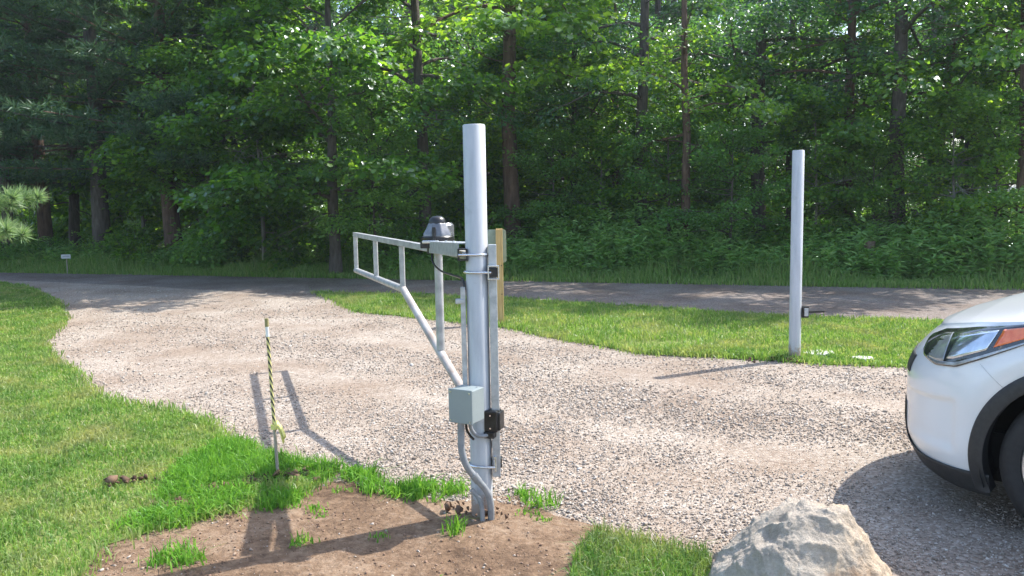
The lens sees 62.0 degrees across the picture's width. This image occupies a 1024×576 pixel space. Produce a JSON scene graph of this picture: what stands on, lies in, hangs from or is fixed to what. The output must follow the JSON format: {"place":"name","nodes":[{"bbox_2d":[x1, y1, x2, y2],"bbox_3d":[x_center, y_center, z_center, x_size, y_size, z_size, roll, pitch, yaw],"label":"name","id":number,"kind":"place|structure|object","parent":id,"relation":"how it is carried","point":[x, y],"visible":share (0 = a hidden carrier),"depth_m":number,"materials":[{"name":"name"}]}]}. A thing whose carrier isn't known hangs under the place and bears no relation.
{"place":"outdoors","nodes":[
{"label":"outdoors","id":0,"kind":"place"},
{"bbox_2d":[0,281,348,575],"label":"lawn","id":1,"kind":"structure","parent":0,"point":[60,537],"depth_m":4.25,"materials":[{"name":"plant"}]},
{"bbox_2d":[0,128,52,243],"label":"pine tree","id":2,"kind":"object","parent":1,"relation":"on","point":[11,198],"visible":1,"depth_m":10.57,"materials":[{"name":"green plant"}]},
{"bbox_2d":[264,318,285,469],"bbox_3d":[-1.246,0.629,4.498,0.087,0.945,0.049,1,7,20],"label":"marker stake","id":3,"kind":"object","parent":1,"relation":"on","point":[275,425],"visible":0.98,"depth_m":4.49,"materials":[{"name":"yellow wood"}]},
{"bbox_2d":[90,432,563,575],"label":"lush grass","id":4,"kind":"structure","parent":1,"relation":"on","point":[235,456],"depth_m":4.27,"materials":[{"name":"green plant"}]},
{"bbox_2d":[82,480,594,575],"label":"bare soil","id":5,"kind":"structure","parent":0,"point":[403,557],"depth_m":3.69,"materials":[{"name":"brown soil"}]},
{"bbox_2d":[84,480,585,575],"bbox_3d":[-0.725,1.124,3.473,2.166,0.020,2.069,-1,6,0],"label":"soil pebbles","id":6,"kind":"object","parent":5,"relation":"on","point":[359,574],"visible":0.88,"depth_m":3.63,"materials":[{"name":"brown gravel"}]},
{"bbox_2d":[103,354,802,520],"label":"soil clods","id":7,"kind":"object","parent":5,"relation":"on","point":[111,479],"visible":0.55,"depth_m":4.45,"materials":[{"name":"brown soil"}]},
{"bbox_2d":[420,124,503,520],"bbox_3d":[-0.276,0.248,4.363,0.269,2.060,1.338,-2,6,-12],"label":"gate post","id":8,"kind":"object","parent":5,"relation":"on","point":[470,404],"visible":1,"depth_m":3.85,"materials":[{"name":"metal"}]},
{"bbox_2d":[353,232,500,476],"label":"swing gate","id":9,"kind":"structure","parent":8,"relation":"attached to","point":[437,342],"depth_m":4.79,"materials":[{"name":"metal"}]},
{"bbox_2d":[0,280,1023,575],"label":"gravel driveway","id":10,"kind":"structure","parent":0,"point":[332,378],"depth_m":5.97,"materials":[{"name":"beige gravel"}]},
{"bbox_2d":[709,498,891,575],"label":"boulder","id":11,"kind":"object","parent":10,"relation":"on","point":[793,537],"visible":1,"depth_m":3.03,"materials":[{"name":"stone"}]},
{"bbox_2d":[905,293,1023,516],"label":"parked car","id":12,"kind":"object","parent":10,"relation":"on","point":[964,408],"visible":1,"depth_m":3.78,"materials":[{"name":"white paint"}]},
{"bbox_2d":[0,271,1023,319],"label":"lane","id":13,"kind":"structure","parent":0,"point":[930,303],"depth_m":12.66,"materials":[{"name":"asphalt"}]},
{"bbox_2d":[19,186,1018,315],"bbox_3d":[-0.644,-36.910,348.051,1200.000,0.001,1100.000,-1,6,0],"label":"ground","id":14,"kind":"structure","parent":0,"point":[381,220],"depth_m":30.27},
{"bbox_2d":[0,238,40,263],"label":"bush","id":15,"kind":"object","parent":14,"relation":"on","point":[8,251],"visible":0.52,"depth_m":19.43,"materials":[{"name":"green plant"}]},
{"bbox_2d":[0,188,68,240],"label":"bush","id":16,"kind":"object","parent":14,"relation":"on","point":[25,211],"visible":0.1,"depth_m":26.42,"materials":[{"name":"green plant"}]},
{"bbox_2d":[0,211,90,245],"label":"bush","id":17,"kind":"object","parent":14,"relation":"on","point":[53,225],"visible":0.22,"depth_m":24.36,"materials":[{"name":"green plant"}]},
{"bbox_2d":[0,2,90,223],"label":"pine tree","id":18,"kind":"object","parent":14,"relation":"on","point":[51,81],"visible":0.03,"depth_m":27.05,"materials":[{"name":"green plant"}]},
{"bbox_2d":[21,235,74,257],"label":"bush","id":19,"kind":"object","parent":14,"relation":"on","point":[51,240],"visible":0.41,"depth_m":19.41,"materials":[{"name":"green plant"}]},
{"bbox_2d":[0,0,135,257],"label":"broadleaf tree","id":20,"kind":"object","parent":14,"relation":"on","point":[5,178],"visible":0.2,"depth_m":19.42,"materials":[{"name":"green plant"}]},
{"bbox_2d":[0,0,138,245],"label":"pine tree","id":21,"kind":"object","parent":14,"relation":"on","point":[44,224],"visible":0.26,"depth_m":19.72,"materials":[{"name":"green plant"}]},
{"bbox_2d":[65,231,115,257],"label":"bush","id":22,"kind":"object","parent":14,"relation":"on","point":[85,246],"visible":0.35,"depth_m":19.14,"materials":[{"name":"green plant"}]},
{"bbox_2d":[0,0,192,249],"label":"maple tree","id":23,"kind":"object","parent":14,"relation":"on","point":[72,221],"visible":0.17,"depth_m":22.29,"materials":[{"name":"plant"}]},
{"bbox_2d":[41,52,196,251],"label":"sapling","id":24,"kind":"object","parent":14,"relation":"on","point":[123,186],"visible":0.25,"depth_m":19.37,"materials":[{"name":"green plant"}]},
{"bbox_2d":[55,0,187,226],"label":"pine tree","id":25,"kind":"object","parent":14,"relation":"on","point":[102,35],"visible":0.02,"depth_m":25.39,"materials":[{"name":"green plant"}]},
{"bbox_2d":[99,223,159,266],"bbox_3d":[-8.314,-0.883,18.585,1.236,1.027,1.159,-2,6,-12],"label":"bush","id":26,"kind":"object","parent":14,"relation":"on","point":[127,240],"visible":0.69,"depth_m":18.43,"materials":[{"name":"green plant"}]},
{"bbox_2d":[0,0,268,256],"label":"pine tree","id":27,"kind":"object","parent":14,"relation":"on","point":[100,220],"visible":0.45,"depth_m":18.04,"materials":[{"name":"green plant"}]},
{"bbox_2d":[121,233,163,266],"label":"bush","id":28,"kind":"object","parent":14,"relation":"on","point":[143,248],"visible":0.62,"depth_m":18.27,"materials":[{"name":"green plant"}]},
{"bbox_2d":[0,0,341,250],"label":"pine tree","id":29,"kind":"object","parent":14,"relation":"on","point":[166,102],"visible":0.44,"depth_m":17.23,"materials":[{"name":"green plant"}]},
{"bbox_2d":[92,43,308,272],"bbox_3d":[-6.320,-2.621,17.896,3.996,4.984,4.512,1,7,16],"label":"sapling","id":30,"kind":"object","parent":14,"relation":"on","point":[176,77],"visible":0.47,"depth_m":17.27,"materials":[{"name":"green plant"}]},
{"bbox_2d":[77,0,343,245],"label":"maple tree","id":31,"kind":"object","parent":14,"relation":"on","point":[116,145],"visible":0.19,"depth_m":17.41,"materials":[{"name":"green plant"}]},
{"bbox_2d":[181,227,239,267],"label":"bush","id":32,"kind":"object","parent":14,"relation":"on","point":[203,253],"visible":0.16,"depth_m":17.92,"materials":[{"name":"green plant"}]},
{"bbox_2d":[207,226,261,263],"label":"bush","id":33,"kind":"object","parent":14,"relation":"on","point":[240,254],"visible":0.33,"depth_m":18.11,"materials":[{"name":"green plant"}]},
{"bbox_2d":[176,7,365,277],"bbox_3d":[-4.741,-2.608,16.970,3.527,5.526,3.685,-3,7,-20],"label":"sapling","id":34,"kind":"object","parent":14,"relation":"on","point":[230,219],"visible":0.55,"depth_m":16.41,"materials":[{"name":"green plant"}]},
{"bbox_2d":[105,0,446,256],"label":"tall tree","id":35,"kind":"object","parent":14,"relation":"on","point":[259,21],"visible":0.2,"depth_m":17.84,"materials":[{"name":"green plant"}]},
{"bbox_2d":[218,54,351,246],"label":"maple tree","id":36,"kind":"object","parent":14,"relation":"on","point":[304,158],"visible":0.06,"depth_m":20.83,"materials":[{"name":"green plant"}]},
{"bbox_2d":[292,240,327,263],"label":"bush","id":37,"kind":"object","parent":14,"relation":"on","point":[311,251],"visible":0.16,"depth_m":17.33,"materials":[{"name":"green plant"}]},
{"bbox_2d":[269,0,352,162],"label":"pine tree","id":38,"kind":"object","parent":14,"relation":"on","point":[342,15],"visible":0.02,"depth_m":44.19,"materials":[{"name":"green plant"}]},
{"bbox_2d":[186,0,447,203],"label":"broadleaf tree","id":39,"kind":"object","parent":14,"relation":"on","point":[334,20],"visible":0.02,"depth_m":31.03,"materials":[{"name":"green plant"}]},
{"bbox_2d":[269,200,370,256],"bbox_3d":[-4.791,-1.532,21.621,3.896,1.780,2.717,2,7,27],"label":"bush","id":40,"kind":"object","parent":14,"relation":"on","point":[307,204],"visible":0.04,"depth_m":21.12,"materials":[{"name":"green plant"}]},
{"bbox_2d":[301,224,363,263],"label":"bush","id":41,"kind":"object","parent":14,"relation":"on","point":[326,246],"visible":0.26,"depth_m":17.20,"materials":[{"name":"green plant"}]},
{"bbox_2d":[146,0,534,273],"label":"maple tree","id":42,"kind":"object","parent":14,"relation":"on","point":[355,48],"visible":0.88,"depth_m":14.88,"materials":[{"name":"green plant"}]},
{"bbox_2d":[285,86,456,273],"bbox_3d":[-2.732,-1.947,16.267,3.014,3.758,3.402,1,7,17],"label":"sapling","id":43,"kind":"object","parent":14,"relation":"on","point":[358,205],"visible":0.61,"depth_m":15.84,"materials":[{"name":"green plant"}]},
{"bbox_2d":[314,59,431,246],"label":"maple tree","id":44,"kind":"object","parent":14,"relation":"on","point":[394,84],"visible":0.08,"depth_m":24.08,"materials":[{"name":"green plant"}]},
{"bbox_2d":[322,2,430,227],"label":"broadleaf tree","id":45,"kind":"object","parent":14,"relation":"on","point":[366,19],"depth_m":38.69,"materials":[{"name":"green plant"}]},
{"bbox_2d":[347,213,415,244],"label":"bush","id":46,"kind":"object","parent":14,"relation":"on","point":[384,233],"visible":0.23,"depth_m":20.93,"materials":[{"name":"green plant"}]},
{"bbox_2d":[361,209,442,240],"bbox_3d":[-3.245,-1.805,24.350,2.514,1.646,3.605,-3,7,-16],"label":"bush","id":47,"kind":"object","parent":14,"relation":"on","point":[399,231],"visible":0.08,"depth_m":23.76,"materials":[{"name":"green plant"}]},
{"bbox_2d":[287,0,537,252],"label":"broadleaf tree","id":48,"kind":"object","parent":14,"relation":"on","point":[419,73],"visible":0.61,"depth_m":16.48,"materials":[{"name":"green plant"}]},
{"bbox_2d":[348,0,498,195],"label":"broadleaf tree","id":49,"kind":"object","parent":14,"relation":"on","point":[406,68],"depth_m":34.21,"materials":[{"name":"green plant"}]},
{"bbox_2d":[337,0,523,234],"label":"broadleaf tree","id":50,"kind":"object","parent":14,"relation":"on","point":[406,9],"visible":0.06,"depth_m":29.86,"materials":[{"name":"green plant"}]},
{"bbox_2d":[350,2,535,148],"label":"broadleaf tree","id":51,"kind":"object","parent":14,"relation":"on","point":[384,22],"depth_m":36.35,"materials":[{"name":"green plant"}]},
{"bbox_2d":[384,0,569,217],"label":"broadleaf tree","id":52,"kind":"object","parent":14,"relation":"on","point":[420,10],"visible":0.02,"depth_m":31.31,"materials":[{"name":"green plant"}]},
{"bbox_2d":[364,2,591,235],"bbox_3d":[-0.967,-3.548,20.007,5.384,6.092,4.392,-6,8,-38],"label":"maple tree","id":53,"kind":"object","parent":14,"relation":"on","point":[445,153],"visible":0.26,"depth_m":19.57,"materials":[{"name":"green plant"}]},
{"bbox_2d":[454,209,513,257],"bbox_3d":[-0.705,-0.866,16.235,1.419,1.258,1.513,1,7,15],"label":"bush","id":54,"kind":"object","parent":14,"relation":"on","point":[461,235],"visible":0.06,"depth_m":16.07,"materials":[{"name":"green plant"}]},
{"bbox_2d":[335,0,636,246],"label":"tall tree","id":55,"kind":"object","parent":14,"relation":"on","point":[508,22],"visible":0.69,"depth_m":15.81,"materials":[{"name":"green plant"}]},
{"bbox_2d":[426,50,570,237],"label":"maple tree","id":56,"kind":"object","parent":14,"relation":"on","point":[456,224],"visible":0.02,"depth_m":22.29,"materials":[{"name":"green plant"}]},
{"bbox_2d":[0,197,1023,280],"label":"undergrowth weeds","id":57,"kind":"object","parent":14,"relation":"on","point":[912,259],"visible":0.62,"depth_m":14.43,"materials":[{"name":"green plant"}]},
{"bbox_2d":[0,246,1023,289],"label":"verge grass","id":58,"kind":"structure","parent":14,"relation":"on","point":[811,277],"depth_m":14.58,"materials":[{"name":"green plant"}]},
{"bbox_2d":[10,226,1023,281],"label":"woodland ground cover","id":59,"kind":"object","parent":14,"relation":"on","point":[321,255],"visible":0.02,"depth_m":18.19,"materials":[{"name":"green plant"}]},
{"bbox_2d":[49,0,1015,222],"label":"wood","id":60,"kind":"object","parent":14,"relation":"on","point":[420,1],"visible":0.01,"depth_m":47.30,"materials":[{"name":"green plant"}]},
{"bbox_2d":[487,124,617,251],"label":"sapling","id":61,"kind":"object","parent":14,"relation":"on","point":[541,155],"visible":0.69,"depth_m":16.27,"materials":[{"name":"green plant"}]},
{"bbox_2d":[497,49,648,194],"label":"broadleaf tree","id":62,"kind":"object","parent":14,"relation":"on","point":[533,97],"visible":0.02,"depth_m":21.95,"materials":[{"name":"green plant"}]},
{"bbox_2d":[437,0,729,241],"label":"maple tree","id":63,"kind":"object","parent":14,"relation":"on","point":[494,188],"visible":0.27,"depth_m":17.27,"materials":[{"name":"green plant"}]},
{"bbox_2d":[466,0,710,154],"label":"broadleaf tree","id":64,"kind":"object","parent":14,"relation":"on","point":[609,7],"visible":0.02,"depth_m":32.09,"materials":[{"name":"green plant"}]},
{"bbox_2d":[539,110,645,258],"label":"sapling","id":65,"kind":"object","parent":14,"relation":"on","point":[600,133],"visible":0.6,"depth_m":15.99,"materials":[{"name":"green plant"}]},
{"bbox_2d":[485,14,704,236],"bbox_3d":[1.636,-3.696,20.822,5.407,6.118,4.411,-3,7,-18],"label":"maple tree","id":66,"kind":"object","parent":14,"relation":"on","point":[528,195],"visible":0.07,"depth_m":20.16,"materials":[{"name":"green plant"}]},
{"bbox_2d":[491,0,739,226],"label":"broadleaf tree","id":67,"kind":"object","parent":14,"relation":"on","point":[541,107],"visible":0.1,"depth_m":18.18,"materials":[{"name":"green plant"}]},
{"bbox_2d":[522,0,784,238],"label":"broadleaf tree","id":68,"kind":"object","parent":14,"relation":"on","point":[641,97],"visible":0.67,"depth_m":15.70,"materials":[{"name":"green plant"}]},
{"bbox_2d":[594,13,731,234],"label":"broadleaf tree","id":69,"kind":"object","parent":14,"relation":"on","point":[667,85],"visible":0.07,"depth_m":21.68,"materials":[{"name":"green plant"}]},
{"bbox_2d":[594,103,745,268],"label":"sapling","id":70,"kind":"object","parent":14,"relation":"on","point":[656,125],"visible":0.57,"depth_m":15.24,"materials":[{"name":"green plant"}]},
{"bbox_2d":[600,0,741,198],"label":"broadleaf tree","id":71,"kind":"object","parent":14,"relation":"on","point":[636,10],"visible":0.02,"depth_m":33.56,"materials":[{"name":"green plant"}]},
{"bbox_2d":[583,0,789,229],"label":"broadleaf tree","id":72,"kind":"object","parent":14,"relation":"on","point":[657,7],"visible":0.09,"depth_m":27.08,"materials":[{"name":"green plant"}]},
{"bbox_2d":[606,0,766,197],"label":"broadleaf tree","id":73,"kind":"object","parent":14,"relation":"on","point":[664,8],"visible":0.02,"depth_m":30.95,"materials":[{"name":"green plant"}]},
{"bbox_2d":[651,201,729,249],"bbox_3d":[3.266,-0.980,16.163,1.648,1.370,1.545,3,7,30],"label":"bush","id":74,"kind":"object","parent":14,"relation":"on","point":[696,207],"visible":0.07,"depth_m":16.06,"materials":[{"name":"green plant"}]},
{"bbox_2d":[592,0,797,253],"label":"broadleaf tree","id":75,"kind":"object","parent":14,"relation":"on","point":[659,81],"visible":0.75,"depth_m":14.81,"materials":[{"name":"green plant"}]},
{"bbox_2d":[654,116,807,278],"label":"sapling","id":76,"kind":"object","parent":14,"relation":"on","point":[739,138],"visible":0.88,"depth_m":14.35,"materials":[{"name":"green plant"}]},
{"bbox_2d":[655,18,829,246],"bbox_3d":[5.198,-3.523,20.303,5.072,5.740,4.138,-6,8,-39],"label":"maple tree","id":77,"kind":"object","parent":14,"relation":"on","point":[703,98],"visible":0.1,"depth_m":19.83,"materials":[{"name":"green plant"}]},
{"bbox_2d":[679,176,808,246],"bbox_3d":[4.837,-1.541,19.354,3.328,2.095,3.056,4,8,37],"label":"bush","id":78,"kind":"object","parent":14,"relation":"on","point":[772,213],"visible":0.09,"depth_m":18.98,"materials":[{"name":"green plant"}]},
{"bbox_2d":[628,0,908,243],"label":"broadleaf tree","id":79,"kind":"object","parent":14,"relation":"on","point":[763,8],"visible":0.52,"depth_m":15.51,"materials":[{"name":"green plant"}]},
{"bbox_2d":[670,0,914,243],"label":"broadleaf tree","id":80,"kind":"object","parent":14,"relation":"on","point":[792,30],"visible":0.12,"depth_m":17.26,"materials":[{"name":"green plant"}]},
{"bbox_2d":[674,0,917,202],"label":"broadleaf tree","id":81,"kind":"object","parent":14,"relation":"on","point":[744,2],"visible":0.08,"depth_m":28.25,"materials":[{"name":"green plant"}]},
{"bbox_2d":[724,0,908,182],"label":"broadleaf tree","id":82,"kind":"object","parent":14,"relation":"on","point":[804,30],"visible":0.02,"depth_m":34.15,"materials":[{"name":"green plant"}]},
{"bbox_2d":[750,76,899,255],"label":"sapling","id":83,"kind":"object","parent":14,"relation":"on","point":[799,122],"visible":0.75,"depth_m":14.60,"materials":[{"name":"green plant"}]},
{"bbox_2d":[779,202,883,239],"bbox_3d":[8.233,-1.975,22.966,2.968,2.036,3.233,-1,6,3],"label":"bush","id":84,"kind":"object","parent":14,"relation":"on","point":[820,220],"visible":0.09,"depth_m":22.48,"materials":[{"name":"green plant"}]},
{"bbox_2d":[764,20,924,231],"bbox_3d":[7.791,-3.750,20.717,4.123,5.847,4.252,-3,7,-20],"label":"broadleaf tree","id":85,"kind":"object","parent":14,"relation":"on","point":[817,142],"visible":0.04,"depth_m":20.39,"materials":[{"name":"green plant"}]},
{"bbox_2d":[696,0,1020,233],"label":"broadleaf tree","id":86,"kind":"object","parent":14,"relation":"on","point":[848,123],"visible":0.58,"depth_m":14.55,"materials":[{"name":"green plant"}]},
{"bbox_2d":[721,0,1023,237],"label":"broadleaf tree","id":87,"kind":"object","parent":14,"relation":"on","point":[903,26],"visible":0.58,"depth_m":14.66,"materials":[{"name":"green plant"}]},
{"bbox_2d":[818,135,941,241],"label":"sapling","id":88,"kind":"object","parent":14,"relation":"on","point":[890,149],"visible":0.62,"depth_m":14.68,"materials":[{"name":"green plant"}]},
{"bbox_2d":[856,210,923,247],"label":"bush","id":89,"kind":"object","parent":14,"relation":"on","point":[904,217],"visible":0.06,"depth_m":14.76,"materials":[{"name":"green plant"}]},
{"bbox_2d":[773,0,1017,211],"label":"broadleaf tree","id":90,"kind":"object","parent":14,"relation":"on","point":[912,152],"visible":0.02,"depth_m":28.09,"materials":[{"name":"green plant"}]},
{"bbox_2d":[808,0,1011,213],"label":"broadleaf tree","id":91,"kind":"object","parent":14,"relation":"on","point":[892,91],"visible":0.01,"depth_m":33.02,"materials":[{"name":"green plant"}]},
{"bbox_2d":[832,0,1020,226],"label":"broadleaf tree","id":92,"kind":"object","parent":14,"relation":"on","point":[1005,77],"visible":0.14,"depth_m":15.84,"materials":[{"name":"green plant"}]},
{"bbox_2d":[834,0,1019,217],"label":"broadleaf tree","id":93,"kind":"object","parent":14,"relation":"on","point":[967,144],"visible":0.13,"depth_m":15.47,"materials":[{"name":"green plant"}]},
{"bbox_2d":[855,17,1015,217],"bbox_3d":[9.588,-3.434,19.308,3.910,5.472,4.092,-1,6,2],"label":"broadleaf tree","id":94,"kind":"object","parent":14,"relation":"on","point":[906,164],"visible":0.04,"depth_m":19.20,"materials":[{"name":"green plant"}]},
{"bbox_2d":[875,82,1023,280],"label":"sapling","id":95,"kind":"object","parent":14,"relation":"on","point":[919,132],"visible":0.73,"depth_m":13.67,"materials":[{"name":"green plant"}]},
{"bbox_2d":[897,189,1013,257],"bbox_3d":[7.262,-0.891,14.174,1.690,1.498,1.803,-4,7,-24],"label":"bush","id":96,"kind":"object","parent":14,"relation":"on","point":[925,223],"visible":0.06,"depth_m":14.07,"materials":[{"name":"green plant"}]},
{"bbox_2d":[904,2,1020,231],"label":"maple tree","id":97,"kind":"object","parent":14,"relation":"on","point":[961,149],"visible":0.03,"depth_m":17.97,"materials":[{"name":"green plant"}]},
{"bbox_2d":[905,80,1023,244],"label":"sapling","id":98,"kind":"object","parent":14,"relation":"on","point":[1005,196],"visible":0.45,"depth_m":13.82,"materials":[{"name":"green plant"}]},
{"bbox_2d":[907,0,1023,232],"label":"broadleaf tree","id":99,"kind":"object","parent":14,"relation":"on","point":[1015,45],"visible":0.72,"depth_m":13.55,"materials":[{"name":"green plant"}]},
{"bbox_2d":[99,0,1014,186],"label":"sky","id":100,"kind":"structure","parent":0,"point":[771,0],"materials":[{"name":"white"}]},
{"bbox_2d":[310,288,942,368],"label":"island lawn","id":101,"kind":"structure","parent":0,"point":[656,343],"depth_m":9.13,"materials":[{"name":"plant"}]},
{"bbox_2d":[487,229,506,322],"bbox_3d":[-0.173,-0.031,9.858,0.230,1.304,0.103,-1,6,0],"label":"sign post","id":102,"kind":"object","parent":101,"relation":"on","point":[497,237],"visible":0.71,"depth_m":9.82,"materials":[{"name":"beige wood"}]},
{"bbox_2d":[789,150,824,357],"bbox_3d":[2.583,-0.177,7.434,0.312,2.030,0.101,-1,6,0],"label":"latch post","id":103,"kind":"object","parent":101,"relation":"on","point":[797,310],"visible":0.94,"depth_m":7.38,"materials":[{"name":"metal"}]},
{"bbox_2d":[549,517,721,575],"bbox_3d":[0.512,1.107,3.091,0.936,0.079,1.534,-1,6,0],"label":"foreground grass","id":104,"kind":"structure","parent":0,"point":[697,557],"depth_m":3.43,"materials":[{"name":"green plant"}]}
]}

